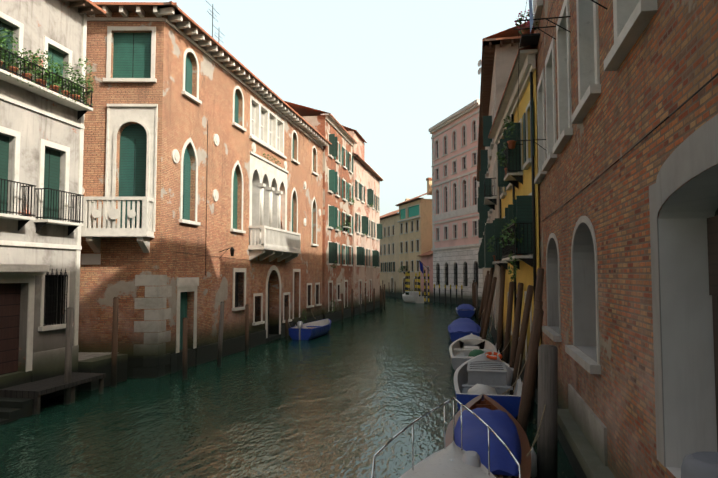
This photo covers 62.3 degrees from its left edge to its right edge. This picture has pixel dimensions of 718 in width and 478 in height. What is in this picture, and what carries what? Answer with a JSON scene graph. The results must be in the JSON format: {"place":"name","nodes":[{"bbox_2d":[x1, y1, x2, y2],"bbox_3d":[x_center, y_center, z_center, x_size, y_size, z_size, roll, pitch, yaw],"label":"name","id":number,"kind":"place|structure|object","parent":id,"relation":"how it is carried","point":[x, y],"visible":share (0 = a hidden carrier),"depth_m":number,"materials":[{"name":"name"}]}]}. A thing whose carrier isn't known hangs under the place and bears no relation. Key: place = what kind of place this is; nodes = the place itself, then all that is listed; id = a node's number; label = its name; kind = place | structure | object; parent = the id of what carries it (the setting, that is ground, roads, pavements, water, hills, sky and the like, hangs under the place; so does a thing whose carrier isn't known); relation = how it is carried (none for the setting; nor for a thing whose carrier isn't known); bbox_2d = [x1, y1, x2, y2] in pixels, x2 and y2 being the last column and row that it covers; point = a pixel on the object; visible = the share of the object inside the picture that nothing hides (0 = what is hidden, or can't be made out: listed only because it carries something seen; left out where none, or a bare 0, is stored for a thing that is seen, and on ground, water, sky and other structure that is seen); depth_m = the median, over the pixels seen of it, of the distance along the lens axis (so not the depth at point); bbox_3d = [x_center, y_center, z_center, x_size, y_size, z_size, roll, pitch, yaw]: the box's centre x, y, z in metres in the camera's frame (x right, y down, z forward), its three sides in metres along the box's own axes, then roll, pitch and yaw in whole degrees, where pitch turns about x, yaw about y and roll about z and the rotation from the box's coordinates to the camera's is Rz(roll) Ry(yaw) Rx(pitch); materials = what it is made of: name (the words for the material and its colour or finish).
{"place":"outdoors","nodes":[
{"label":"outdoors","id":0,"kind":"place"},
{"bbox_2d":[78,352,127,390],"bbox_3d":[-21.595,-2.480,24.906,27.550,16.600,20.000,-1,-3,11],"label":"quay pavement","id":1,"kind":"structure","parent":0,"point":[94,362],"depth_m":19.94,"materials":[{"name":"stone"}]},
{"bbox_2d":[0,296,576,477],"bbox_3d":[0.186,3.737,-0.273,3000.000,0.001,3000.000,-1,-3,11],"label":"canal water","id":2,"kind":"structure","parent":0,"point":[348,397],"depth_m":15.79,"materials":[{"name":"teal liquid"}]},
{"bbox_2d":[0,0,105,400],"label":"stucco house","id":3,"kind":"structure","parent":2,"relation":"in","point":[41,167],"depth_m":17.69,"materials":[{"name":"beige paint"}]},
{"bbox_2d":[1,61,79,101],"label":"flower pots","id":4,"kind":"object","parent":3,"relation":"on","point":[40,80],"visible":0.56,"depth_m":17.36,"materials":[{"name":"ceramic"}]},
{"bbox_2d":[0,46,82,95],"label":"balcony plants","id":5,"kind":"object","parent":4,"relation":"in","point":[26,52],"visible":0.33,"depth_m":17.36,"materials":[{"name":"green plant"}]},
{"bbox_2d":[0,372,105,424],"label":"landing stage","id":6,"kind":"object","parent":2,"relation":"in","point":[20,401],"visible":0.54,"depth_m":16.05,"materials":[{"name":"brown wood"}]},
{"bbox_2d":[78,0,331,377],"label":"building","id":7,"kind":"structure","parent":2,"relation":"in","point":[171,81],"depth_m":23.82,"materials":[{"name":"orange brick"}]},
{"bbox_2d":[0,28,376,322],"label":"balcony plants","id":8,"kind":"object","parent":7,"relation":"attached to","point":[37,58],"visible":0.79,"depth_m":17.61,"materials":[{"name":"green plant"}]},
{"bbox_2d":[220,247,233,255],"bbox_3d":[-5.942,0.624,26.686,0.746,0.526,0.191,-1,-3,11],"label":"wall lamp","id":9,"kind":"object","parent":7,"relation":"attached to","point":[232,251],"depth_m":26.59,"materials":[{"name":"black metal"}]},
{"bbox_2d":[63,284,384,404],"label":"mooring poles","id":10,"kind":"object","parent":2,"relation":"in","point":[68,358],"visible":0.83,"depth_m":19.80,"materials":[{"name":"brown wood"}]},
{"bbox_2d":[289,319,330,339],"bbox_3d":[-2.759,5.515,36.870,1.752,1.259,6.241,-1,-3,11],"label":"blue boat","id":11,"kind":"object","parent":2,"relation":"in","point":[307,331],"visible":0.96,"depth_m":34.49,"materials":[{"name":"paint"}]},
{"bbox_2d":[284,101,357,322],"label":"building","id":12,"kind":"structure","parent":2,"relation":"in","point":[337,192],"depth_m":47.70,"materials":[{"name":"orange paint"}]},
{"bbox_2d":[331,219,350,267],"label":"plants","id":13,"kind":"object","parent":12,"relation":"attached to","point":[335,260],"visible":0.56,"depth_m":46.61,"materials":[{"name":"green plant"}]},
{"bbox_2d":[342,125,383,315],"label":"gabled house","id":14,"kind":"structure","parent":2,"relation":"on","point":[366,178],"depth_m":59.13,"materials":[{"name":"paint"}]},
{"bbox_2d":[380,198,408,296],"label":"cream house","id":15,"kind":"structure","parent":2,"relation":"in","point":[389,256],"depth_m":101.03,"materials":[{"name":"paint"}]},
{"bbox_2d":[341,280,477,321],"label":"mooring poles","id":16,"kind":"object","parent":2,"relation":"in","point":[475,296],"visible":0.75,"depth_m":54.27,"materials":[{"name":"brown wood"}]},
{"bbox_2d":[395,177,432,297],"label":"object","id":17,"kind":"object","parent":2,"relation":"in","point":[415,227],"visible":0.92,"depth_m":90.56,"materials":[{"name":"paint"}]},
{"bbox_2d":[402,291,426,302],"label":"motor launch","id":18,"kind":"object","parent":2,"relation":"on","point":[411,296],"visible":0.88,"depth_m":78.37,"materials":[{"name":"white paint"}]},
{"bbox_2d":[288,308,545,477],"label":"mooring ropes","id":19,"kind":"object","parent":2,"relation":"in","point":[533,474],"visible":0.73,"depth_m":10.52,"materials":[{"name":"fabric"}]},
{"bbox_2d":[418,251,432,300],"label":"building","id":20,"kind":"structure","parent":2,"relation":"in","point":[426,262],"depth_m":84.14,"materials":[{"name":"paint"}]},
{"bbox_2d":[405,269,462,305],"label":"mooring poles","id":21,"kind":"object","parent":2,"relation":"in","point":[407,281],"visible":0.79,"depth_m":76.20,"materials":[{"name":"black paint"}]},
{"bbox_2d":[371,397,520,477],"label":"boat","id":22,"kind":"object","parent":2,"relation":"on","point":[446,462],"visible":1,"depth_m":8.69,"materials":[{"name":"white plastic"}]},
{"bbox_2d":[429,59,482,306],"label":"building","id":23,"kind":"structure","parent":2,"relation":"in","point":[456,241],"depth_m":74.82,"materials":[{"name":"paint"}]},
{"bbox_2d":[448,318,480,341],"bbox_3d":[6.302,5.470,35.563,1.917,1.193,8.238,-1,-3,11],"label":"covered boat","id":24,"kind":"object","parent":2,"relation":"on","point":[458,328],"visible":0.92,"depth_m":32.60,"materials":[{"name":"fabric"}]},
{"bbox_2d":[456,304,474,316],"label":"boat","id":25,"kind":"object","parent":2,"relation":"in","point":[465,310],"visible":1,"depth_m":51.99,"materials":[{"name":"blue fabric"}]},
{"bbox_2d":[449,333,496,370],"bbox_3d":[4.888,4.934,25.513,1.955,1.071,7.534,-1,-3,11],"label":"boat","id":26,"kind":"object","parent":2,"relation":"on","point":[462,350],"visible":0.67,"depth_m":26.11,"materials":[{"name":"grey paint"}]},
{"bbox_2d":[454,352,521,417],"bbox_3d":[3.949,4.425,18.383,1.950,1.241,7.020,-1,-3,11],"label":"boat","id":27,"kind":"object","parent":2,"relation":"on","point":[488,374],"visible":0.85,"depth_m":17.49,"materials":[{"name":"blue paint"}]},
{"bbox_2d":[445,394,530,477],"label":"boat","id":28,"kind":"object","parent":2,"relation":"on","point":[501,422],"visible":0.77,"depth_m":10.67,"materials":[{"name":"blue fabric"}]},
{"bbox_2d":[476,22,533,354],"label":"tall beige house","id":29,"kind":"structure","parent":2,"relation":"on","point":[499,51],"depth_m":30.88,"materials":[{"name":"beige paint"}]},
{"bbox_2d":[177,0,717,274],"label":"cables","id":30,"kind":"object","parent":29,"relation":"attached to","point":[531,10],"visible":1,"depth_m":9.89,"materials":[{"name":"black metal"}]},
{"bbox_2d":[519,27,539,46],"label":"bracket flower pots","id":31,"kind":"object","parent":29,"relation":"attached to","point":[528,38],"visible":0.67,"depth_m":16.63,"materials":[{"name":"black metal"}]},
{"bbox_2d":[514,9,537,33],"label":"bracket flower plants","id":32,"kind":"object","parent":31,"relation":"in","point":[521,15],"visible":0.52,"depth_m":16.70,"materials":[{"name":"green plant"}]},
{"bbox_2d":[477,266,557,477],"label":"mooring poles","id":33,"kind":"object","parent":2,"relation":"in","point":[545,355],"visible":0.73,"depth_m":12.77,"materials":[{"name":"brown wood"}]},
{"bbox_2d":[514,0,717,477],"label":"brick building","id":34,"kind":"structure","parent":2,"relation":"in","point":[628,252],"depth_m":6.92,"materials":[{"name":"brown brick"}]},
{"bbox_2d":[90,0,532,215],"label":"sky","id":35,"kind":"structure","parent":0,"point":[388,71],"materials":[{"name":"white"}]},
{"bbox_2d":[488,45,540,404],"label":"yellow house","id":36,"kind":"structure","parent":0,"point":[518,193],"depth_m":19.43,"materials":[{"name":"yellow paint"}]},
{"bbox_2d":[487,116,522,281],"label":"hanging plants","id":37,"kind":"object","parent":36,"relation":"attached to","point":[511,124],"visible":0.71,"depth_m":19.48,"materials":[{"name":"green plant"}]},
{"bbox_2d":[493,140,521,260],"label":"flower pots","id":38,"kind":"object","parent":36,"relation":"attached to","point":[511,144],"visible":0.38,"depth_m":19.59,"materials":[{"name":"orange ceramic"}]},
{"bbox_2d":[681,451,717,477],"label":"bridge bollard","id":39,"kind":"object","parent":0,"point":[703,464],"visible":1,"depth_m":3.39,"materials":[{"name":"white stone"}]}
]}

